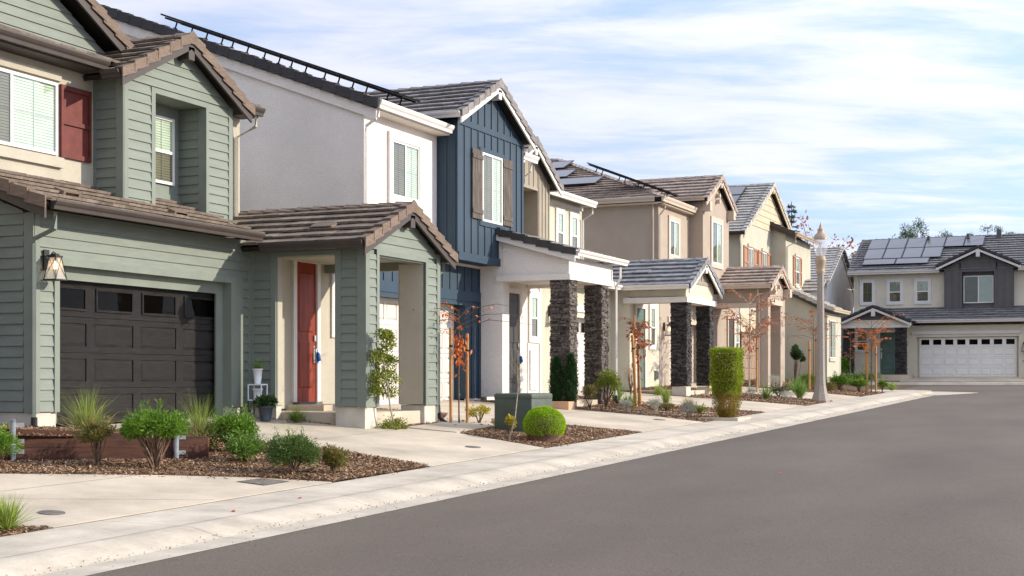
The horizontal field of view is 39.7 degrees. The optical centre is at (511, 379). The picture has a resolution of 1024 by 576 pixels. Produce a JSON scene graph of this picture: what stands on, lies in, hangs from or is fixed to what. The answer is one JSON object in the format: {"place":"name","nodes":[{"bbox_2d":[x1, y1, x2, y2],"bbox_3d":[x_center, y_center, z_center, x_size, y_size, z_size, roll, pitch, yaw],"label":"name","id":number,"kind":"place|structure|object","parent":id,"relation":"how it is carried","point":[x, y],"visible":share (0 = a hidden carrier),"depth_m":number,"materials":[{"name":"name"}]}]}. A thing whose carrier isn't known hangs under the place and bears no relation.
{"place":"outdoors","nodes":[
{"label":"outdoors","id":0,"kind":"place"},
{"bbox_2d":[0,524,48,536],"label":"mulch bed","id":1,"kind":"object","parent":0,"point":[22,531],"visible":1,"depth_m":14.00,"materials":[{"name":"brown wood"}]},
{"bbox_2d":[0,490,39,530],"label":"ornamental grass","id":2,"kind":"object","parent":1,"relation":"on","point":[8,517],"depth_m":13.92,"materials":[{"name":"green plant"}]},
{"bbox_2d":[0,474,331,533],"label":"driveway","id":3,"kind":"structure","parent":0,"point":[87,500],"depth_m":16.87,"materials":[{"name":"concrete"}]},
{"bbox_2d":[237,478,288,485],"bbox_3d":[-3.279,1.346,18.675,0.430,0.061,0.610,0,0,24],"label":"utility cover","id":4,"kind":"object","parent":3,"relation":"on","point":[262,481],"visible":1,"depth_m":18.62,"materials":[{"name":"metal"}]},
{"bbox_2d":[0,438,427,481],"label":"mulch bed","id":5,"kind":"object","parent":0,"point":[210,475],"visible":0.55,"depth_m":19.10,"materials":[{"name":"brown wood"}]},
{"bbox_2d":[0,421,24,467],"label":"shrub","id":6,"kind":"object","parent":5,"relation":"on","point":[8,442],"visible":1,"depth_m":18.18,"materials":[{"name":"green plant"}]},
{"bbox_2d":[72,415,116,466],"bbox_3d":[-5.542,0.836,18.919,0.571,0.756,0.492,0,0,35],"label":"shrub","id":7,"kind":"object","parent":5,"relation":"on","point":[95,433],"visible":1,"depth_m":18.87,"materials":[{"name":"green plant"}]},
{"bbox_2d":[117,398,192,468],"bbox_3d":[-4.795,0.742,19.087,1.037,1.017,1.042,0,0,-10],"label":"shrub","id":8,"kind":"object","parent":5,"relation":"on","point":[143,424],"visible":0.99,"depth_m":18.95,"materials":[{"name":"green plant"}]},
{"bbox_2d":[205,403,260,451],"bbox_3d":[-4.273,0.749,21.573,0.930,0.802,0.955,0,0,4],"label":"shrub","id":9,"kind":"object","parent":5,"relation":"on","point":[245,423],"visible":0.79,"depth_m":21.37,"materials":[{"name":"green plant"}]},
{"bbox_2d":[223,426,268,462],"bbox_3d":[-3.910,0.957,20.492,0.656,0.564,0.830,0,0,15],"label":"shrub","id":10,"kind":"object","parent":5,"relation":"on","point":[241,445],"visible":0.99,"depth_m":20.42,"materials":[{"name":"green plant"}]},
{"bbox_2d":[260,426,324,473],"bbox_3d":[-3.012,0.982,19.529,0.874,0.718,0.785,0,0,-20],"label":"shrub","id":11,"kind":"object","parent":5,"relation":"on","point":[284,449],"visible":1,"depth_m":19.37,"materials":[{"name":"green plant"}]},
{"bbox_2d":[321,442,351,472],"bbox_3d":[-2.468,1.099,19.888,0.412,0.514,0.480,0,0,24],"label":"shrub","id":12,"kind":"object","parent":5,"relation":"on","point":[333,456],"visible":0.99,"depth_m":19.81,"materials":[{"name":"green plant"}]},
{"bbox_2d":[109,417,543,469],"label":"driveway","id":13,"kind":"structure","parent":0,"point":[430,447],"depth_m":25.21,"materials":[{"name":"concrete"}]},
{"bbox_2d":[252,394,278,420],"bbox_3d":[-4.737,0.530,27.221,0.500,0.519,0.526,0,0,24],"label":"flower pot","id":14,"kind":"object","parent":13,"relation":"on","point":[264,402],"visible":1,"depth_m":27.14,"materials":[{"name":"plastic"}]},
{"bbox_2d":[407,412,494,432],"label":"path","id":15,"kind":"structure","parent":0,"point":[447,426],"depth_m":29.37,"materials":[{"name":"concrete"}]},
{"bbox_2d":[449,328,452,422],"bbox_3d":[-1.286,-0.055,29.846,0.078,2.070,0.082,0,0,24],"label":"tree stake","id":16,"kind":"object","parent":15,"relation":"on","point":[450,374],"visible":0.87,"depth_m":29.82,"materials":[{"name":"brown wood"}]},
{"bbox_2d":[465,333,468,422],"bbox_3d":[-0.947,0.005,30.067,0.078,1.970,0.083,0,0,24],"label":"tree stake","id":17,"kind":"object","parent":15,"relation":"on","point":[467,384],"visible":0.87,"depth_m":30.04,"materials":[{"name":"brown wood"}]},
{"bbox_2d":[413,301,532,422],"bbox_3d":[-0.926,-0.355,29.733,2.698,2.630,1.633,0,0,24],"label":"staked sapling","id":18,"kind":"object","parent":15,"relation":"on","point":[458,362],"visible":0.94,"depth_m":29.94,"materials":[{"name":"orange plant"}]},
{"bbox_2d":[464,404,490,422],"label":"shrub","id":19,"kind":"object","parent":15,"relation":"on","point":[483,410],"visible":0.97,"depth_m":30.20,"materials":[{"name":"yellow plant"}]},
{"bbox_2d":[0,384,921,482],"bbox_3d":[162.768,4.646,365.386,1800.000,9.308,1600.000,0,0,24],"label":"ground","id":20,"kind":"structure","parent":0,"point":[849,386],"depth_m":34.03,"materials":[{"name":"soil"}]},
{"bbox_2d":[0,419,208,461],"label":"retaining wall","id":21,"kind":"structure","parent":20,"relation":"on","point":[52,445],"depth_m":19.60,"materials":[{"name":"wood"}]},
{"bbox_2d":[0,0,457,428],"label":"house","id":22,"kind":"structure","parent":20,"relation":"on","point":[120,177],"depth_m":26.35,"materials":[{"name":"green wood"}]},
{"bbox_2d":[0,57,61,155],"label":"window","id":23,"kind":"structure","parent":22,"relation":"in","point":[28,104],"depth_m":24.29,"materials":[{"name":"white plastic"}]},
{"bbox_2d":[43,249,67,280],"bbox_3d":[-7.356,-1.840,22.785,0.337,0.500,0.274,0,0,24],"label":"wall lantern","id":24,"kind":"object","parent":22,"relation":"attached to","point":[47,256],"depth_m":22.79,"materials":[{"name":"glass"}]},
{"bbox_2d":[56,281,214,423],"bbox_3d":[-6.736,-0.457,25.454,0.078,2.397,4.920,0,0,24],"label":"garage door","id":25,"kind":"structure","parent":22,"relation":"in","point":[91,336],"depth_m":25.39,"materials":[{"name":"brown metal"}]},
{"bbox_2d":[156,115,174,185],"bbox_3d":[-6.787,-4.450,27.513,0.044,1.300,0.740,0,0,24],"label":"window","id":26,"kind":"structure","parent":22,"relation":"in","point":[165,127],"depth_m":27.61,"materials":[{"name":"white plastic"}]},
{"bbox_2d":[291,260,322,404],"bbox_3d":[-4.313,-1.030,29.969,0.190,3.140,1.060,0,0,24],"label":"door","id":27,"kind":"structure","parent":22,"relation":"in","point":[305,276],"depth_m":29.95,"materials":[{"name":"red wood"}]},
{"bbox_2d":[330,274,334,337],"bbox_3d":[-3.785,-1.650,31.255,0.052,1.460,0.740,0,0,24],"label":"window","id":28,"kind":"structure","parent":22,"relation":"in","point":[332,276],"depth_m":30.93,"materials":[{"name":"white plastic"}]},
{"bbox_2d":[100,4,629,409],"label":"house","id":29,"kind":"structure","parent":20,"relation":"on","point":[449,159],"depth_m":35.93,"materials":[{"name":"white paint"}]},
{"bbox_2d":[160,13,235,44],"bbox_3d":[-7.743,-8.701,35.279,1.679,0.733,1.050,0,0,24],"label":"solar panel","id":30,"kind":"object","parent":29,"relation":"attached to","point":[198,28],"visible":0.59,"depth_m":34.97,"materials":[{"name":"black glass"}]},
{"bbox_2d":[217,32,291,63],"bbox_3d":[-6.204,-8.067,34.593,1.679,0.733,1.050,0,0,24],"label":"solar panel","id":31,"kind":"object","parent":29,"relation":"attached to","point":[255,47],"visible":0.74,"depth_m":34.29,"materials":[{"name":"black glass"}]},
{"bbox_2d":[276,52,351,83],"bbox_3d":[-4.665,-7.433,33.908,1.679,0.733,1.050,0,0,24],"label":"solar panel","id":32,"kind":"object","parent":29,"relation":"attached to","point":[312,66],"visible":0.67,"depth_m":33.60,"materials":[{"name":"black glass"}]},
{"bbox_2d":[337,72,420,105],"bbox_3d":[-3.127,-6.798,33.222,1.679,0.733,1.050,0,0,24],"label":"solar panel","id":33,"kind":"object","parent":29,"relation":"attached to","point":[367,85],"visible":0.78,"depth_m":32.95,"materials":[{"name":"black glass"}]},
{"bbox_2d":[387,131,423,209],"bbox_3d":[-2.545,-4.990,34.014,0.072,1.680,1.710,0,0,24],"label":"window","id":34,"kind":"structure","parent":29,"relation":"in","point":[405,154],"depth_m":33.97,"materials":[{"name":"white plastic"}]},
{"bbox_2d":[380,297,453,404],"bbox_3d":[-2.539,-0.675,34.903,0.056,2.542,4.900,0,0,24],"label":"garage door","id":35,"kind":"structure","parent":29,"relation":"in","point":[389,307],"depth_m":34.37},
{"bbox_2d":[481,152,502,225],"bbox_3d":[-0.521,-4.990,37.229,0.044,1.780,1.250,0,0,24],"label":"window","id":36,"kind":"structure","parent":29,"relation":"in","point":[492,165],"depth_m":37.22,"materials":[{"name":"white glass"}]},
{"bbox_2d":[509,287,521,392],"bbox_3d":[0.033,-1.100,39.823,0.110,2.960,1.140,0,0,24],"label":"door","id":37,"kind":"structure","parent":29,"relation":"in","point":[515,294],"depth_m":39.96,"materials":[{"name":"grey paint"}]},
{"bbox_2d":[528,291,539,342],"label":"window","id":38,"kind":"structure","parent":29,"relation":"in","point":[533,297],"depth_m":41.19,"materials":[{"name":"white plastic"}]},
{"bbox_2d":[368,328,408,429],"bbox_3d":[-2.407,0.076,27.421,0.713,2.159,1.135,0,0,24],"label":"young tree","id":39,"kind":"object","parent":20,"relation":"on","point":[387,335],"visible":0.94,"depth_m":27.23,"materials":[{"name":"green plant"}]},
{"bbox_2d":[524,136,723,396],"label":"house","id":40,"kind":"structure","parent":20,"relation":"on","point":[681,287],"depth_m":46.74,"materials":[{"name":"beige paint"}]},
{"bbox_2d":[555,207,564,243],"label":"window","id":41,"kind":"structure","parent":40,"relation":"in","point":[559,213],"depth_m":46.35,"materials":[{"name":"white plastic"}]},
{"bbox_2d":[569,212,578,257],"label":"window","id":42,"kind":"structure","parent":40,"relation":"in","point":[573,217],"depth_m":47.49,"materials":[{"name":"white plastic"}]},
{"bbox_2d":[577,319,585,390],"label":"garage door","id":43,"kind":"structure","parent":40,"relation":"in","point":[580,330],"depth_m":45.49,"materials":[{"name":"white paint"}]},
{"bbox_2d":[634,304,646,387],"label":"door","id":44,"kind":"structure","parent":40,"relation":"in","point":[640,310],"depth_m":50.08,"materials":[{"name":"paint"}]},
{"bbox_2d":[649,304,656,349],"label":"window","id":45,"kind":"structure","parent":40,"relation":"in","point":[652,307],"depth_m":51.14,"materials":[{"name":"white plastic"}]},
{"bbox_2d":[549,158,792,386],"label":"house","id":46,"kind":"structure","parent":20,"relation":"on","point":[628,220],"depth_m":55.32,"materials":[{"name":"beige paint"}]},
{"bbox_2d":[560,176,603,185],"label":"solar panel","id":47,"kind":"object","parent":46,"relation":"on","point":[580,181],"visible":0.51,"depth_m":55.36,"materials":[{"name":"black glass"}]},
{"bbox_2d":[668,215,680,258],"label":"window","id":48,"kind":"structure","parent":46,"relation":"in","point":[674,223],"depth_m":53.47,"materials":[{"name":"white plastic"}]},
{"bbox_2d":[669,323,693,383],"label":"garage door","id":49,"kind":"structure","parent":46,"relation":"in","point":[692,358],"depth_m":56.65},
{"bbox_2d":[710,216,723,269],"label":"window","id":50,"kind":"structure","parent":46,"relation":"in","point":[716,224],"depth_m":56.80,"materials":[{"name":"white plastic"}]},
{"bbox_2d":[727,315,734,347],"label":"door","id":51,"kind":"structure","parent":46,"relation":"in","point":[730,324],"depth_m":60.73,"materials":[{"name":"white paint"}]},
{"bbox_2d":[700,417,750,420],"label":"planting kerb","id":52,"kind":"structure","parent":20,"relation":"on","point":[730,419],"depth_m":36.16,"materials":[{"name":"concrete"}]},
{"bbox_2d":[708,346,744,417],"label":"hedge column","id":53,"kind":"structure","parent":52,"relation":"on","point":[726,373],"depth_m":36.47,"materials":[{"name":"green plant"}]},
{"bbox_2d":[728,182,850,381],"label":"house","id":54,"kind":"structure","parent":20,"relation":"on","point":[762,232],"depth_m":66.65,"materials":[{"name":"beige paint"}]},
{"bbox_2d":[740,332,755,379],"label":"garage door","id":55,"kind":"structure","parent":54,"relation":"in","point":[753,359],"depth_m":64.03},
{"bbox_2d":[829,320,836,361],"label":"window","id":56,"kind":"structure","parent":54,"relation":"in","point":[832,332],"depth_m":67.14,"materials":[{"name":"white plastic"}]},
{"bbox_2d":[812,222,829,401],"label":"street lamp","id":57,"kind":"object","parent":20,"relation":"on","point":[820,392],"visible":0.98,"depth_m":49.09,"materials":[{"name":"white"}]},
{"bbox_2d":[793,210,860,259],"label":"broadleaf tree","id":58,"kind":"object","parent":20,"relation":"on","point":[850,242],"visible":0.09,"depth_m":91.78,"materials":[{"name":"orange plant"}]},
{"bbox_2d":[811,247,853,358],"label":"house","id":59,"kind":"structure","parent":20,"relation":"on","point":[839,288],"depth_m":83.05,"materials":[{"name":"grey paint"}]},
{"bbox_2d":[887,217,928,238],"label":"broadleaf tree","id":60,"kind":"object","parent":20,"relation":"on","point":[907,234],"visible":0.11,"depth_m":108.36,"materials":[{"name":"green plant"}]},
{"bbox_2d":[841,230,1023,381],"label":"house","id":61,"kind":"structure","parent":20,"relation":"on","point":[961,308],"depth_m":77.45,"materials":[{"name":"beige paint"}]},
{"bbox_2d":[854,329,869,352],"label":"window","id":62,"kind":"structure","parent":61,"relation":"in","point":[857,348],"depth_m":78.90,"materials":[{"name":"white plastic"}]},
{"bbox_2d":[860,279,874,304],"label":"window","id":63,"kind":"structure","parent":61,"relation":"in","point":[867,286],"depth_m":80.04,"materials":[{"name":"white plastic"}]},
{"bbox_2d":[862,258,896,265],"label":"solar panel","id":64,"kind":"object","parent":61,"relation":"on","point":[890,261],"visible":1,"depth_m":80.40,"materials":[{"name":"black glass"}]},
{"bbox_2d":[877,330,897,374],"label":"door","id":65,"kind":"structure","parent":61,"relation":"in","point":[886,361],"depth_m":78.34,"materials":[{"name":"teal paint"}]},
{"bbox_2d":[886,278,903,304],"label":"window","id":66,"kind":"structure","parent":61,"relation":"in","point":[894,287],"depth_m":79.42,"materials":[{"name":"white plastic"}]},
{"bbox_2d":[895,257,929,264],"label":"solar panel","id":67,"kind":"object","parent":61,"relation":"on","point":[919,260],"visible":1,"depth_m":79.66,"materials":[{"name":"black glass"}]},
{"bbox_2d":[902,247,923,257],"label":"solar panel","id":68,"kind":"object","parent":61,"relation":"attached to","point":[916,252],"visible":1,"depth_m":80.77,"materials":[{"name":"black glass"}]},
{"bbox_2d":[914,278,930,303],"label":"window","id":69,"kind":"structure","parent":61,"relation":"in","point":[922,286],"depth_m":78.82,"materials":[{"name":"white plastic"}]},
{"bbox_2d":[921,246,943,257],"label":"solar panel","id":70,"kind":"object","parent":61,"relation":"attached to","point":[936,252],"visible":1,"depth_m":80.33,"materials":[{"name":"black glass"}]},
{"bbox_2d":[944,236,965,247],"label":"solar panel","id":71,"kind":"object","parent":61,"relation":"on","point":[954,241],"visible":1,"depth_m":81.22,"materials":[{"name":"black glass"}]},
{"bbox_2d":[919,337,1016,376],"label":"garage door","id":72,"kind":"structure","parent":61,"relation":"in","point":[940,356],"depth_m":76.82,"materials":[{"name":"white metal"}]},
{"bbox_2d":[964,235,985,246],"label":"solar panel","id":73,"kind":"object","parent":61,"relation":"on","point":[976,240],"visible":0.98,"depth_m":80.77,"materials":[{"name":"black glass"}]},
{"bbox_2d":[963,275,993,302],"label":"window","id":74,"kind":"structure","parent":61,"relation":"in","point":[976,289],"depth_m":77.48,"materials":[{"name":"white glass"}]},
{"bbox_2d":[0,393,932,575],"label":"pavement","id":75,"kind":"structure","parent":0,"point":[136,542],"depth_m":16.92,"materials":[{"name":"concrete"}]},
{"bbox_2d":[4,401,832,481],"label":"spilled chips","id":76,"kind":"object","parent":75,"relation":"on","point":[345,451],"visible":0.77,"depth_m":19.08,"materials":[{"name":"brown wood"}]},
{"bbox_2d":[0,393,880,557],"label":"pavement joints","id":77,"kind":"object","parent":75,"relation":"on","point":[338,481],"visible":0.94,"depth_m":17.68,"materials":[{"name":"grey concrete"}]},
{"bbox_2d":[6,396,923,575],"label":"gutter grit","id":78,"kind":"object","parent":75,"relation":"on","point":[488,482],"visible":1,"depth_m":19.61,"materials":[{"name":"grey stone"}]},
{"bbox_2d":[376,400,702,433],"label":"driveway","id":79,"kind":"structure","parent":0,"point":[619,421],"depth_m":33.95,"materials":[{"name":"concrete"}]},
{"bbox_2d":[460,420,640,447],"bbox_3d":[0.259,1.075,29.114,3.180,0.362,5.400,0,0,24],"label":"mulch bed","id":80,"kind":"object","parent":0,"point":[549,445],"visible":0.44,"depth_m":27.77,"materials":[{"name":"brown wood"}]},
{"bbox_2d":[494,393,551,432],"bbox_3d":[0.236,0.790,29.332,0.960,1.020,1.220,0,0,24],"label":"utility box","id":81,"kind":"object","parent":80,"relation":"on","point":[505,404],"visible":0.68,"depth_m":28.88,"materials":[{"name":"metal"}]},
{"bbox_2d":[513,405,580,442],"bbox_3d":[0.545,0.873,27.276,1.576,0.766,1.558,0,0,24],"label":"ball shrub","id":82,"kind":"object","parent":80,"relation":"on","point":[545,423],"visible":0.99,"depth_m":27.03,"materials":[{"name":"green plant"}]},
{"bbox_2d":[87,395,1023,575],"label":"road","id":83,"kind":"structure","parent":0,"point":[933,485],"depth_m":15.58,"materials":[{"name":"grey asphalt"}]},
{"bbox_2d":[96,0,1023,311],"label":"sky","id":84,"kind":"structure","parent":0,"point":[872,118],"materials":[{"name":"blue"}]},
{"bbox_2d":[474,395,762,421],"bbox_3d":[3.073,0.758,39.054,6.130,0.615,7.050,0,0,24],"label":"mulch bed","id":85,"kind":"object","parent":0,"point":[658,409],"visible":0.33,"depth_m":38.05,"materials":[{"name":"brown wood"}]},
{"bbox_2d":[552,401,573,409],"bbox_3d":[1.244,0.770,36.437,0.620,0.420,0.420,0,0,24],"label":"planter box","id":86,"kind":"object","parent":85,"relation":"on","point":[566,405],"visible":0.41,"depth_m":36.23,"materials":[{"name":"beige wood"}]},
{"bbox_2d":[548,355,564,400],"bbox_3d":[1.155,0.048,36.664,0.501,1.403,0.493,0,0,24],"label":"conifer","id":87,"kind":"object","parent":86,"relation":"in","point":[556,376],"visible":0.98,"depth_m":36.56,"materials":[{"name":"green plant"}]},
{"bbox_2d":[562,352,579,402],"bbox_3d":[1.518,0.015,36.531,0.488,1.470,0.472,0,0,-11],"label":"conifer","id":88,"kind":"object","parent":86,"relation":"in","point":[569,379],"visible":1,"depth_m":36.44,"materials":[{"name":"green plant"}]},
{"bbox_2d":[580,383,597,408],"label":"shrub","id":89,"kind":"object","parent":85,"relation":"on","point":[590,389],"visible":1,"depth_m":36.97,"materials":[{"name":"green plant"}]},
{"bbox_2d":[594,368,622,406],"bbox_3d":[2.575,0.238,38.137,0.818,1.115,0.782,0,0,24],"label":"shrub","id":90,"kind":"object","parent":85,"relation":"on","point":[607,377],"visible":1,"depth_m":38.01,"materials":[{"name":"green plant"}]},
{"bbox_2d":[631,335,637,406],"bbox_3d":[3.393,-0.214,39.342,0.191,2.052,0.100,0,0,6],"label":"tree stake","id":91,"kind":"object","parent":85,"relation":"on","point":[634,366],"visible":0.87,"depth_m":39.31,"materials":[{"name":"brown wood"}]},
{"bbox_2d":[619,317,652,404],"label":"staked sapling","id":92,"kind":"object","parent":85,"relation":"on","point":[638,334],"visible":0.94,"depth_m":40.05,"materials":[{"name":"orange plant"}]},
{"bbox_2d":[578,391,803,412],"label":"driveway","id":93,"kind":"structure","parent":0,"point":[764,407],"depth_m":44.03,"materials":[{"name":"concrete"}]},
{"bbox_2d":[669,383,857,400],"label":"driveway","id":94,"kind":"structure","parent":0,"point":[832,397],"depth_m":53.27,"materials":[{"name":"concrete"}]},
{"bbox_2d":[870,382,1023,384],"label":"pavement","id":95,"kind":"structure","parent":0,"point":[959,383],"depth_m":73.51,"materials":[{"name":"concrete"}]},
{"bbox_2d":[900,377,1023,381],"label":"driveway","id":96,"kind":"structure","parent":0,"point":[967,379],"depth_m":75.20,"materials":[{"name":"concrete"}]},
{"bbox_2d":[902,385,1023,394],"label":"driveway","id":97,"kind":"structure","parent":0,"point":[998,389],"depth_m":66.84,"materials":[{"name":"concrete"}]},
{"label":"mulch bed","id":98,"kind":"structure","parent":0,"visible":0},
{"bbox_2d":[620,385,831,404],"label":"bark chips","id":99,"kind":"object","parent":98,"relation":"on","point":[759,398],"visible":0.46,"depth_m":47.91,"materials":[{"name":"brown wood"}]},
{"bbox_2d":[713,285,800,387],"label":"staked sapling","id":100,"kind":"object","parent":98,"relation":"on","point":[750,324],"visible":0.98,"depth_m":52.08,"materials":[{"name":"orange plant"}]},
{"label":"mulch bed","id":101,"kind":"structure","parent":0,"visible":0},
{"bbox_2d":[790,344,805,381],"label":"topiary tree","id":102,"kind":"object","parent":101,"relation":"on","point":[796,354],"visible":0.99,"depth_m":59.46,"materials":[{"name":"green plant"}]},
{"bbox_2d":[742,379,885,396],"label":"bark chips","id":103,"kind":"object","parent":101,"relation":"on","point":[834,391],"visible":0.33,"depth_m":58.08,"materials":[{"name":"brown wood"}]},
{"bbox_2d":[786,377,810,397],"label":"strap leaf plant","id":104,"kind":"object","parent":103,"relation":"on","point":[799,391],"visible":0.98,"depth_m":50.43,"materials":[{"name":"green plant"}]},
{"bbox_2d":[782,310,848,388],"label":"staked sapling","id":105,"kind":"object","parent":101,"relation":"on","point":[811,312],"visible":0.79,"depth_m":57.69,"materials":[{"name":"orange plant"}]},
{"bbox_2d":[826,372,851,389],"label":"shrub","id":106,"kind":"object","parent":101,"relation":"on","point":[838,380],"visible":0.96,"depth_m":59.28,"materials":[{"name":"green plant"}]},
{"bbox_2d":[847,313,905,391],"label":"staked sapling","id":107,"kind":"object","parent":101,"relation":"on","point":[875,342],"visible":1,"depth_m":59.49,"materials":[{"name":"orange plant"}]},
{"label":"mulch bed","id":108,"kind":"structure","parent":0,"visible":0},
{"bbox_2d":[52,385,125,431],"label":"ornamental grass","id":109,"kind":"object","parent":108,"relation":"on","point":[83,415],"depth_m":20.70,"materials":[{"name":"plant"}]},
{"bbox_2d":[0,424,202,437],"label":"bark chips","id":110,"kind":"object","parent":108,"relation":"on","point":[44,427],"visible":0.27,"depth_m":21.48,"materials":[{"name":"brown wood"}]},
{"bbox_2d":[168,391,240,440],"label":"ornamental grass","id":111,"kind":"object","parent":108,"relation":"on","point":[198,424],"depth_m":21.23,"materials":[{"name":"plant"}]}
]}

